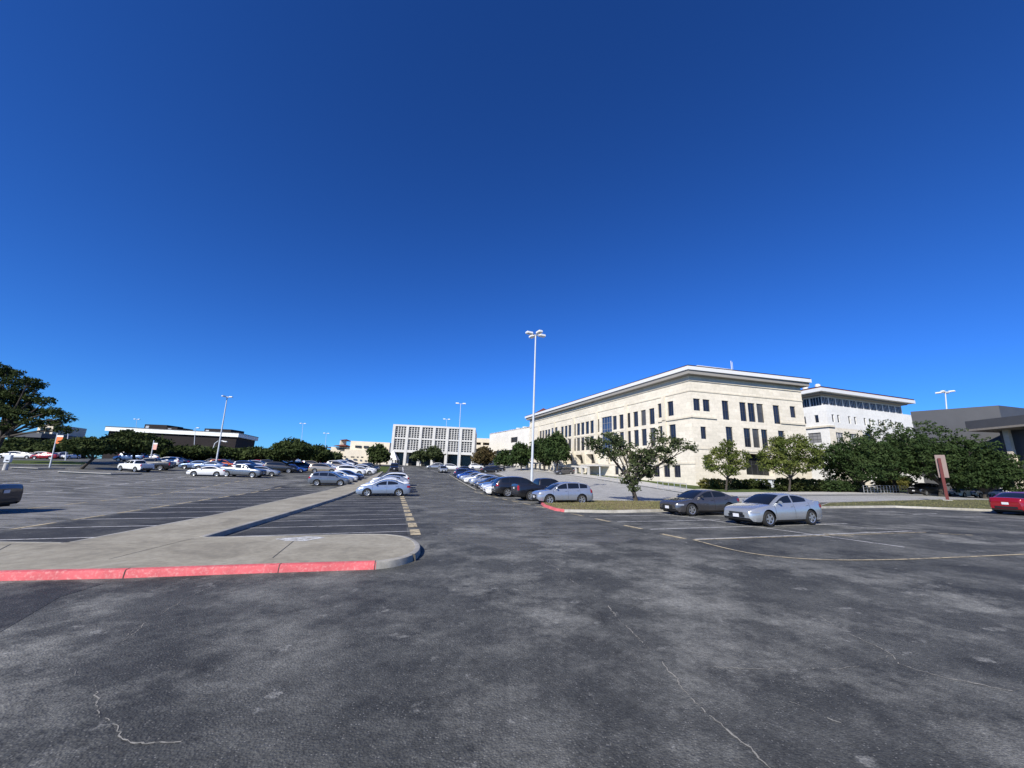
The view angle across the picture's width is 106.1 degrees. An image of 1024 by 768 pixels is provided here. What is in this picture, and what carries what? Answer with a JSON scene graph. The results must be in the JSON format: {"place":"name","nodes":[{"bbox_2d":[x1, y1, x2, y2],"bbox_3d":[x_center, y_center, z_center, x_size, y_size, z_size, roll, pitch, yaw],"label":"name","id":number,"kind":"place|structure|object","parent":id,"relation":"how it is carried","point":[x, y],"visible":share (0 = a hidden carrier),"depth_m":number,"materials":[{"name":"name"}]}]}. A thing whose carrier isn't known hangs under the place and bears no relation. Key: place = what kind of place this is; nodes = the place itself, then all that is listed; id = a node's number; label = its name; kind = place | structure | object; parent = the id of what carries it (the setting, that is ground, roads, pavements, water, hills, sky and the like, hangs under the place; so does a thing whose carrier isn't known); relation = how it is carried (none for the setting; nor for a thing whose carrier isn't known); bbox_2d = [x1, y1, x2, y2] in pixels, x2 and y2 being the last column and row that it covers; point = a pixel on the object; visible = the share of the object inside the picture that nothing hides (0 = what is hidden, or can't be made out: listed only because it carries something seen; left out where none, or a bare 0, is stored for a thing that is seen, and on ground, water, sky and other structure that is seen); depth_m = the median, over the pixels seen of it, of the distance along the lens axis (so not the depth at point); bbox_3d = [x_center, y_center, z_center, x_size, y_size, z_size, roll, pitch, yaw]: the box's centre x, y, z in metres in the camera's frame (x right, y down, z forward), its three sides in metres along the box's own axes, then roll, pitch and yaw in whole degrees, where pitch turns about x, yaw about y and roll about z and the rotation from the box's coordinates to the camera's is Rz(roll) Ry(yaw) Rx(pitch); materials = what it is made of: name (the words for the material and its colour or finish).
{"place":"outdoors","nodes":[
{"label":"outdoors","id":0,"kind":"place"},
{"bbox_2d":[0,472,414,569],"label":"sidewalk","id":1,"kind":"structure","parent":0,"point":[124,548],"depth_m":10.31,"materials":[{"name":"concrete"}]},
{"bbox_2d":[0,457,1023,767],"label":"parking lot","id":2,"kind":"structure","parent":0,"point":[500,641],"depth_m":4.97,"materials":[{"name":"grey asphalt"}]},
{"bbox_2d":[11,452,34,458],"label":"parked car","id":3,"kind":"object","parent":2,"relation":"on","point":[26,455],"visible":0.63,"depth_m":89.89,"materials":[{"name":"white paint"}]},
{"bbox_2d":[0,436,50,457],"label":"oak tree","id":4,"kind":"object","parent":2,"relation":"on","point":[22,444],"visible":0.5,"depth_m":93.03,"materials":[{"name":"green plant"}]},
{"bbox_2d":[0,362,78,448],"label":"oak tree","id":5,"kind":"object","parent":2,"relation":"on","point":[13,396],"visible":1,"depth_m":61.47,"materials":[{"name":"green plant"}]},
{"bbox_2d":[30,453,61,458],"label":"parked car","id":6,"kind":"object","parent":2,"relation":"on","point":[45,455],"visible":0.9,"depth_m":85.97,"materials":[{"name":"red paint"}]},
{"bbox_2d":[7,460,85,464],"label":"lawn","id":7,"kind":"structure","parent":2,"relation":"on","point":[38,462],"depth_m":66.46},
{"bbox_2d":[0,581,103,631],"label":"sealed patch","id":8,"kind":"object","parent":2,"relation":"on","point":[19,601],"visible":1,"depth_m":6.75,"materials":[{"name":"grey asphalt"}]},
{"bbox_2d":[28,437,81,456],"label":"oak tree","id":9,"kind":"object","parent":2,"relation":"on","point":[44,447],"visible":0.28,"depth_m":93.52,"materials":[{"name":"green plant"}]},
{"bbox_2d":[57,435,119,468],"bbox_3d":[-61.821,9.951,55.563,6.250,5.115,6.186,2,-13,0],"label":"oak tree","id":10,"kind":"object","parent":2,"relation":"on","point":[92,446],"visible":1,"depth_m":54.82,"materials":[{"name":"green plant"}]},
{"bbox_2d":[113,453,148,460],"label":"parked car","id":11,"kind":"object","parent":2,"relation":"on","point":[127,457],"visible":0.75,"depth_m":78.65,"materials":[{"name":"blue paint"}]},
{"bbox_2d":[98,429,175,459],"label":"oak tree","id":12,"kind":"object","parent":2,"relation":"on","point":[131,441],"visible":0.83,"depth_m":69.11,"materials":[{"name":"green plant"}]},
{"bbox_2d":[0,466,295,530],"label":"worn aisle","id":13,"kind":"object","parent":2,"relation":"on","point":[31,501],"visible":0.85,"depth_m":31.81,"materials":[{"name":"grey asphalt"}]},
{"bbox_2d":[2,453,13,469],"bbox_3d":[-63.212,9.748,48.217,0.780,2.250,0.480,2,-13,0],"label":"pay station","id":14,"kind":"object","parent":13,"relation":"on","point":[8,458],"visible":0.92,"depth_m":48.15,"materials":[{"name":"metal"}]},
{"bbox_2d":[0,484,22,506],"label":"parked pickup","id":15,"kind":"object","parent":13,"relation":"on","point":[11,494],"visible":1,"depth_m":18.73,"materials":[{"name":"paint"}]},
{"bbox_2d":[117,460,154,471],"bbox_3d":[-54.255,11.770,55.527,4.852,1.667,2.086,0,-11,15],"label":"parked pickup","id":16,"kind":"object","parent":13,"relation":"on","point":[137,465],"visible":1,"depth_m":54.85,"materials":[{"name":"white paint"}]},
{"bbox_2d":[186,466,224,476],"bbox_3d":[-42.758,12.233,54.263,4.739,1.430,2.086,6,-11,-16],"label":"parked car","id":17,"kind":"object","parent":13,"relation":"on","point":[216,471],"visible":0.84,"depth_m":53.55,"materials":[{"name":"white paint"}]},
{"bbox_2d":[219,464,266,477],"bbox_3d":[-38.593,12.403,55.286,5.764,1.852,2.228,3,-11,-4],"label":"parked pickup","id":18,"kind":"object","parent":13,"relation":"on","point":[251,471],"visible":1,"depth_m":54.43,"materials":[{"name":"grey paint"}]},
{"bbox_2d":[142,458,175,469],"bbox_3d":[-56.253,12.430,60.032,5.764,1.855,2.228,6,-11,-16],"label":"parked pickup","id":19,"kind":"object","parent":2,"relation":"on","point":[159,463],"visible":0.59,"depth_m":59.66,"materials":[{"name":"black paint"}]},
{"bbox_2d":[161,457,183,465],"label":"parked car","id":20,"kind":"object","parent":2,"relation":"on","point":[178,460],"visible":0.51,"depth_m":70.75,"materials":[{"name":"white paint"}]},
{"bbox_2d":[157,444,220,459],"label":"oak tree","id":21,"kind":"object","parent":2,"relation":"on","point":[191,452],"visible":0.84,"depth_m":79.19,"materials":[{"name":"green plant"}]},
{"bbox_2d":[178,460,206,468],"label":"parked car","id":22,"kind":"object","parent":2,"relation":"on","point":[186,465],"visible":0.51,"depth_m":65.95,"materials":[{"name":"blue paint"}]},
{"bbox_2d":[0,486,407,541],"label":"sealed patch","id":23,"kind":"object","parent":2,"relation":"on","point":[342,514],"visible":0.81,"depth_m":17.45,"materials":[{"name":"black asphalt"}]},
{"bbox_2d":[356,480,410,496],"bbox_3d":[-11.717,9.496,35.242,4.739,1.428,2.086,5,-13,-16],"label":"parked car","id":24,"kind":"object","parent":23,"relation":"on","point":[389,487],"visible":1,"depth_m":34.54,"materials":[{"name":"blue paint"}]},
{"bbox_2d":[0,472,419,580],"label":"kerb","id":25,"kind":"structure","parent":2,"relation":"on","point":[63,574],"depth_m":8.45,"materials":[{"name":"concrete"}]},
{"bbox_2d":[192,461,227,468],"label":"parked car","id":26,"kind":"object","parent":2,"relation":"on","point":[210,463],"visible":0.79,"depth_m":65.97,"materials":[{"name":"blue paint"}]},
{"bbox_2d":[194,445,246,460],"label":"oak tree","id":27,"kind":"object","parent":2,"relation":"on","point":[225,452],"visible":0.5,"depth_m":83.37,"materials":[{"name":"green plant"}]},
{"bbox_2d":[216,395,232,460],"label":"street lamp","id":28,"kind":"object","parent":2,"relation":"on","point":[222,426],"visible":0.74,"depth_m":71.47,"materials":[{"name":"metal"}]},
{"bbox_2d":[228,446,267,460],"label":"oak tree","id":29,"kind":"object","parent":2,"relation":"on","point":[253,453],"visible":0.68,"depth_m":85.25,"materials":[{"name":"green plant"}]},
{"bbox_2d":[9,464,504,476],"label":"kerb","id":30,"kind":"structure","parent":2,"relation":"on","point":[81,472],"depth_m":50.92,"materials":[{"name":"concrete"}]},
{"bbox_2d":[254,466,280,475],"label":"parked car","id":31,"kind":"object","parent":2,"relation":"on","point":[271,471],"visible":0.55,"depth_m":58.81,"materials":[{"name":"silver paint"}]},
{"bbox_2d":[263,461,297,472],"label":"parked car","id":32,"kind":"object","parent":2,"relation":"on","point":[282,466],"visible":0.83,"depth_m":67.86,"materials":[{"name":"black paint"}]},
{"bbox_2d":[261,436,319,463],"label":"oak tree","id":33,"kind":"object","parent":2,"relation":"on","point":[293,449],"visible":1,"depth_m":74.42,"materials":[{"name":"green plant"}]},
{"bbox_2d":[300,443,335,462],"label":"oak tree","id":34,"kind":"object","parent":2,"relation":"on","point":[325,455],"visible":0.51,"depth_m":92.82,"materials":[{"name":"green plant"}]},
{"bbox_2d":[308,463,335,472],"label":"parked car","id":35,"kind":"object","parent":2,"relation":"on","point":[316,467],"visible":0.85,"depth_m":72.19,"materials":[{"name":"beige paint"}]},
{"bbox_2d":[308,471,349,485],"bbox_3d":[-22.300,11.551,47.084,4.572,1.636,2.086,5,-11,-16],"label":"parked car","id":36,"kind":"object","parent":2,"relation":"on","point":[319,478],"visible":1,"depth_m":46.28,"materials":[{"name":"grey paint"}]},
{"bbox_2d":[335,465,365,473],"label":"parked car","id":37,"kind":"object","parent":2,"relation":"on","point":[354,469],"visible":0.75,"depth_m":68.67,"materials":[{"name":"white paint"}]},
{"bbox_2d":[377,466,389,472],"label":"lawn","id":38,"kind":"structure","parent":2,"relation":"on","point":[383,469],"depth_m":97.00,"materials":[{"name":"green plant"}]},
{"bbox_2d":[365,443,392,465],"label":"tree","id":39,"kind":"object","parent":38,"relation":"on","point":[379,453],"visible":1,"depth_m":116.29,"materials":[{"name":"green plant"}]},
{"bbox_2d":[409,448,428,465],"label":"tree","id":40,"kind":"object","parent":2,"relation":"on","point":[418,455],"visible":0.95,"depth_m":131.76,"materials":[{"name":"green plant"}]},
{"bbox_2d":[425,445,445,462],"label":"tree","id":41,"kind":"object","parent":2,"relation":"on","point":[434,453],"visible":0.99,"depth_m":132.33,"materials":[{"name":"green plant"}]},
{"bbox_2d":[468,475,497,484],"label":"parked car","id":42,"kind":"object","parent":2,"relation":"on","point":[478,478],"visible":0.52,"depth_m":52.84,"materials":[{"name":"silver paint"}]},
{"bbox_2d":[470,445,496,466],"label":"tree","id":43,"kind":"object","parent":2,"relation":"on","point":[484,455],"visible":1,"depth_m":130.13,"materials":[{"name":"brown plant"}]},
{"bbox_2d":[0,467,1000,546],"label":"parking lines","id":44,"kind":"object","parent":2,"relation":"on","point":[406,518],"visible":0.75,"depth_m":17.86,"materials":[{"name":"grey paint"}]},
{"bbox_2d":[493,449,512,467],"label":"tree","id":45,"kind":"object","parent":2,"relation":"on","point":[500,458],"visible":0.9,"depth_m":118.41,"materials":[{"name":"green plant"}]},
{"bbox_2d":[0,478,1022,559],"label":"parking lines","id":46,"kind":"object","parent":2,"relation":"on","point":[411,524],"visible":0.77,"depth_m":14.96,"materials":[{"name":"beige paint"}]},
{"bbox_2d":[491,476,532,496],"bbox_3d":[0.733,10.005,37.649,5.308,1.884,2.252,5,-13,-16],"label":"parked car","id":47,"kind":"object","parent":2,"relation":"on","point":[500,485],"visible":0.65,"depth_m":36.54,"materials":[{"name":"black paint"}]},
{"bbox_2d":[507,441,530,470],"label":"tree","id":48,"kind":"object","parent":2,"relation":"on","point":[520,455],"visible":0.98,"depth_m":105.07,"materials":[{"name":"green plant"}]},
{"bbox_2d":[511,478,557,500],"bbox_3d":[2.900,9.063,33.272,5.764,1.852,2.228,5,-13,-16],"label":"parked pickup","id":49,"kind":"object","parent":2,"relation":"on","point":[523,491],"visible":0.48,"depth_m":32.13,"materials":[{"name":"black paint"}]},
{"bbox_2d":[525,330,545,481],"bbox_3d":[2.389,3.018,42.444,2.034,18.279,2.034,-2,-14,19],"label":"street lamp","id":50,"kind":"object","parent":2,"relation":"on","point":[532,335],"visible":0.8,"depth_m":42.77,"materials":[{"name":"metal"}]},
{"bbox_2d":[69,536,1012,767],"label":"pavement cracks","id":51,"kind":"object","parent":2,"relation":"on","point":[731,733],"visible":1,"depth_m":3.81,"materials":[{"name":"grey asphalt"}]},
{"bbox_2d":[531,482,592,502],"bbox_3d":[3.822,8.322,29.519,4.572,1.636,2.086,5,-14,-16],"label":"parked car","id":52,"kind":"object","parent":2,"relation":"on","point":[579,492],"visible":0.98,"depth_m":28.82,"materials":[{"name":"silver paint"}]},
{"bbox_2d":[660,489,739,515],"bbox_3d":[11.180,7.003,22.948,4.739,1.428,2.086,5,-14,-17],"label":"parked car","id":53,"kind":"object","parent":2,"relation":"on","point":[693,502],"visible":0.93,"depth_m":22.19,"materials":[{"name":"grey paint"}]},
{"bbox_2d":[450,475,994,512],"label":"kerb","id":54,"kind":"structure","parent":2,"relation":"on","point":[636,511],"depth_m":28.01,"materials":[{"name":"concrete"}]},
{"bbox_2d":[724,492,821,526],"bbox_3d":[12.746,6.054,18.827,4.884,1.449,2.102,5,-14,-19],"label":"parked car","id":55,"kind":"object","parent":2,"relation":"on","point":[769,509],"visible":1,"depth_m":18.13,"materials":[{"name":"silver paint"}]},
{"bbox_2d":[813,431,910,491],"bbox_3d":[53.019,12.101,59.407,12.138,9.725,11.130,12,-16,-36],"label":"oak tree","id":56,"kind":"object","parent":2,"relation":"on","point":[871,457],"visible":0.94,"depth_m":57.30,"materials":[{"name":"green plant"}]},
{"bbox_2d":[880,420,1009,496],"bbox_3d":[63.896,11.313,58.374,14.843,11.661,13.006,2,-13,0],"label":"oak tree","id":57,"kind":"object","parent":2,"relation":"on","point":[919,457],"visible":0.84,"depth_m":55.84,"materials":[{"name":"green plant"}]},
{"bbox_2d":[947,446,1023,498],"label":"oak tree","id":58,"kind":"object","parent":2,"relation":"on","point":[992,478],"visible":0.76,"depth_m":53.27,"materials":[{"name":"green plant"}]},
{"bbox_2d":[989,492,1023,513],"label":"parked car","id":59,"kind":"object","parent":2,"relation":"on","point":[1010,502],"visible":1,"depth_m":25.20,"materials":[{"name":"red paint"}]},
{"bbox_2d":[0,0,1023,458],"label":"sky","id":60,"kind":"structure","parent":0,"point":[352,220],"materials":[{"name":"blue"}]},
{"bbox_2d":[543,500,659,509],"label":"lawn","id":61,"kind":"structure","parent":0,"point":[608,506],"depth_m":26.19,"materials":[{"name":"green plant"}]},
{"bbox_2d":[582,427,698,500],"bbox_3d":[10.958,6.823,32.806,10.109,6.640,3.313,2,-13,0],"label":"oak tree","id":62,"kind":"object","parent":61,"relation":"on","point":[638,473],"visible":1,"depth_m":32.69,"materials":[{"name":"green plant"}]},
{"bbox_2d":[507,467,724,492],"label":"sidewalk","id":63,"kind":"structure","parent":0,"point":[649,484],"depth_m":70.40,"materials":[{"name":"concrete"}]},
{"bbox_2d":[528,436,552,470],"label":"tree","id":64,"kind":"object","parent":63,"relation":"on","point":[539,453],"visible":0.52,"depth_m":101.36,"materials":[{"name":"green plant"}]},
{"bbox_2d":[508,462,589,474],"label":"colonnade","id":65,"kind":"object","parent":63,"relation":"on","point":[581,467],"visible":0.47,"depth_m":98.36,"materials":[{"name":"concrete"}]},
{"bbox_2d":[542,430,570,469],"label":"tree","id":66,"kind":"object","parent":63,"relation":"on","point":[556,449],"visible":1,"depth_m":93.47,"materials":[{"name":"green plant"}]},
{"bbox_2d":[494,468,988,502],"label":"road","id":67,"kind":"structure","parent":0,"point":[600,489],"depth_m":49.09,"materials":[{"name":"grey asphalt"}]},
{"bbox_2d":[554,467,574,474],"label":"parked car","id":68,"kind":"object","parent":67,"relation":"on","point":[565,470],"visible":0.99,"depth_m":88.21,"materials":[{"name":"grey paint"}]},
{"bbox_2d":[505,467,937,497],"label":"kerb","id":69,"kind":"structure","parent":67,"relation":"on","point":[749,496],"depth_m":53.53,"materials":[{"name":"concrete"}]},
{"bbox_2d":[907,483,938,495],"bbox_3d":[63.295,16.110,59.035,5.308,1.884,2.252,6,-13,-16],"label":"parked car","id":70,"kind":"object","parent":67,"relation":"on","point":[925,489],"visible":0.84,"depth_m":58.25,"materials":[{"name":"black paint"}]},
{"bbox_2d":[948,487,977,497],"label":"parked car","id":71,"kind":"object","parent":67,"relation":"on","point":[962,493],"visible":0.59,"depth_m":57.97,"materials":[{"name":"blue paint"}]},
{"bbox_2d":[577,472,906,491],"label":"lawn","id":72,"kind":"structure","parent":0,"point":[731,489],"depth_m":58.77,"materials":[{"name":"green plant"}]},
{"bbox_2d":[696,478,730,488],"bbox_3d":[30.057,14.909,57.415,5.228,1.892,2.764,6,-14,-17],"label":"bush","id":73,"kind":"object","parent":72,"relation":"on","point":[711,483],"visible":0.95,"depth_m":56.83,"materials":[{"name":"green plant"}]},
{"bbox_2d":[701,439,751,490],"bbox_3d":[30.159,11.364,53.633,7.239,7.443,3.251,4,-13,-9],"label":"elm tree","id":74,"kind":"object","parent":72,"relation":"on","point":[729,445],"visible":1,"depth_m":53.53,"materials":[{"name":"green plant"}]},
{"bbox_2d":[728,477,771,488],"bbox_3d":[36.631,15.469,59.526,8.156,1.892,2.614,7,-14,-18],"label":"bush","id":75,"kind":"object","parent":72,"relation":"on","point":[751,483],"visible":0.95,"depth_m":58.91,"materials":[{"name":"green plant"}]},
{"bbox_2d":[755,433,826,491],"bbox_3d":[38.425,10.848,52.809,9.272,8.463,4.984,2,-13,0],"label":"elm tree","id":76,"kind":"object","parent":72,"relation":"on","point":[781,456],"visible":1,"depth_m":52.58,"materials":[{"name":"green plant"}]},
{"bbox_2d":[772,477,827,491],"bbox_3d":[41.492,14.579,55.386,10.071,2.426,2.646,7,-14,-19],"label":"hedge","id":77,"kind":"object","parent":72,"relation":"on","point":[807,485],"visible":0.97,"depth_m":54.73,"materials":[{"name":"green plant"}]},
{"bbox_2d":[820,479,867,491],"bbox_3d":[49.675,15.390,57.680,10.794,2.275,2.641,8,-14,-23],"label":"hedge","id":78,"kind":"object","parent":72,"relation":"on","point":[842,486],"visible":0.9,"depth_m":56.71,"materials":[{"name":"green plant"}]},
{"bbox_2d":[847,419,936,491],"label":"oak tree","id":79,"kind":"object","parent":72,"relation":"on","point":[883,439],"visible":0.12,"depth_m":65.20,"materials":[{"name":"green plant"}]},
{"bbox_2d":[870,475,917,489],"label":"bush","id":80,"kind":"object","parent":72,"relation":"on","point":[900,483],"visible":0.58,"depth_m":73.78,"materials":[{"name":"green plant"}]},
{"bbox_2d":[725,492,918,495],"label":"sidewalk","id":81,"kind":"structure","parent":0,"point":[752,493],"depth_m":51.61,"materials":[{"name":"concrete"}]},
{"bbox_2d":[821,499,990,508],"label":"lawn","id":82,"kind":"structure","parent":0,"point":[920,503],"depth_m":32.46,"materials":[{"name":"green plant"}]},
{"bbox_2d":[934,455,952,500],"bbox_3d":[44.547,9.650,39.716,0.500,4.603,0.800,14,-18,-41],"label":"post sign","id":83,"kind":"object","parent":82,"relation":"on","point":[942,469],"visible":0.91,"depth_m":39.87,"materials":[{"name":"metal"}]},
{"bbox_3d":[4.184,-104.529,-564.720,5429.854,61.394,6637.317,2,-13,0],"label":"terrain","id":84,"kind":"structure","parent":0,"visible":0},
{"bbox_2d":[9,426,86,458],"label":"shaded building","id":85,"kind":"structure","parent":84,"relation":"on","point":[42,436],"depth_m":104.76,"materials":[{"name":"brick"}]},
{"bbox_2d":[101,424,258,458],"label":"brick library","id":86,"kind":"structure","parent":84,"relation":"on","point":[207,437],"depth_m":141.50,"materials":[{"name":"brick"}]},
{"bbox_2d":[326,439,390,464],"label":"turreted building","id":87,"kind":"structure","parent":84,"relation":"on","point":[355,451],"depth_m":183.55,"materials":[{"name":"concrete"}]},
{"bbox_2d":[389,424,476,466],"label":"gridded building","id":88,"kind":"structure","parent":84,"relation":"on","point":[407,441],"depth_m":148.65,"materials":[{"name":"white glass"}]},
{"bbox_2d":[476,438,489,465],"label":"parking garage","id":89,"kind":"structure","parent":84,"relation":"on","point":[481,442],"depth_m":184.55,"materials":[{"name":"white concrete"}]},
{"bbox_2d":[488,426,529,465],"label":"pale building","id":90,"kind":"structure","parent":84,"relation":"on","point":[504,440],"depth_m":161.31,"materials":[{"name":"white concrete"}]},
{"bbox_2d":[525,361,811,486],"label":"stone building","id":91,"kind":"structure","parent":84,"relation":"on","point":[705,409],"depth_m":69.94,"materials":[{"name":"beige stone"}]},
{"bbox_2d":[602,416,611,450],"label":"stair window","id":92,"kind":"structure","parent":91,"relation":"in","point":[606,421],"depth_m":88.92,"materials":[{"name":"blue glass"}]},
{"bbox_2d":[722,401,728,419],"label":"window","id":93,"kind":"structure","parent":91,"relation":"in","point":[724,403],"depth_m":67.73,"materials":[{"name":"blue glass"}]},
{"bbox_2d":[739,402,746,420],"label":"window","id":94,"kind":"structure","parent":91,"relation":"in","point":[742,405],"depth_m":68.51,"materials":[{"name":"blue glass"}]},
{"bbox_2d":[743,428,750,446],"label":"window","id":95,"kind":"structure","parent":91,"relation":"in","point":[746,430],"depth_m":67.57,"materials":[{"name":"blue glass"}]},
{"bbox_2d":[748,403,754,421],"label":"window","id":96,"kind":"structure","parent":91,"relation":"in","point":[751,412],"depth_m":68.88,"materials":[{"name":"blue glass"}]},
{"bbox_2d":[752,429,759,447],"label":"window","id":97,"kind":"structure","parent":91,"relation":"in","point":[754,431],"depth_m":67.91,"materials":[{"name":"grey glass"}]},
{"bbox_2d":[756,404,763,422],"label":"window","id":98,"kind":"structure","parent":91,"relation":"in","point":[759,406],"depth_m":69.25,"materials":[{"name":"grey glass"}]},
{"bbox_2d":[773,405,779,423],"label":"window","id":99,"kind":"structure","parent":91,"relation":"in","point":[775,408],"depth_m":70.00,"materials":[{"name":"blue glass"}]},
{"bbox_2d":[801,384,923,486],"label":"laboratory building","id":100,"kind":"structure","parent":84,"relation":"on","point":[831,415],"depth_m":93.61,"materials":[{"name":"paint"}]},
{"bbox_2d":[808,432,821,442],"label":"window","id":101,"kind":"structure","parent":100,"relation":"in","point":[816,437],"depth_m":92.55,"materials":[{"name":"grey glass"}]},
{"bbox_2d":[910,405,1023,493],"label":"dark hall","id":102,"kind":"structure","parent":84,"relation":"on","point":[1004,425],"depth_m":67.12,"materials":[{"name":"concrete"}]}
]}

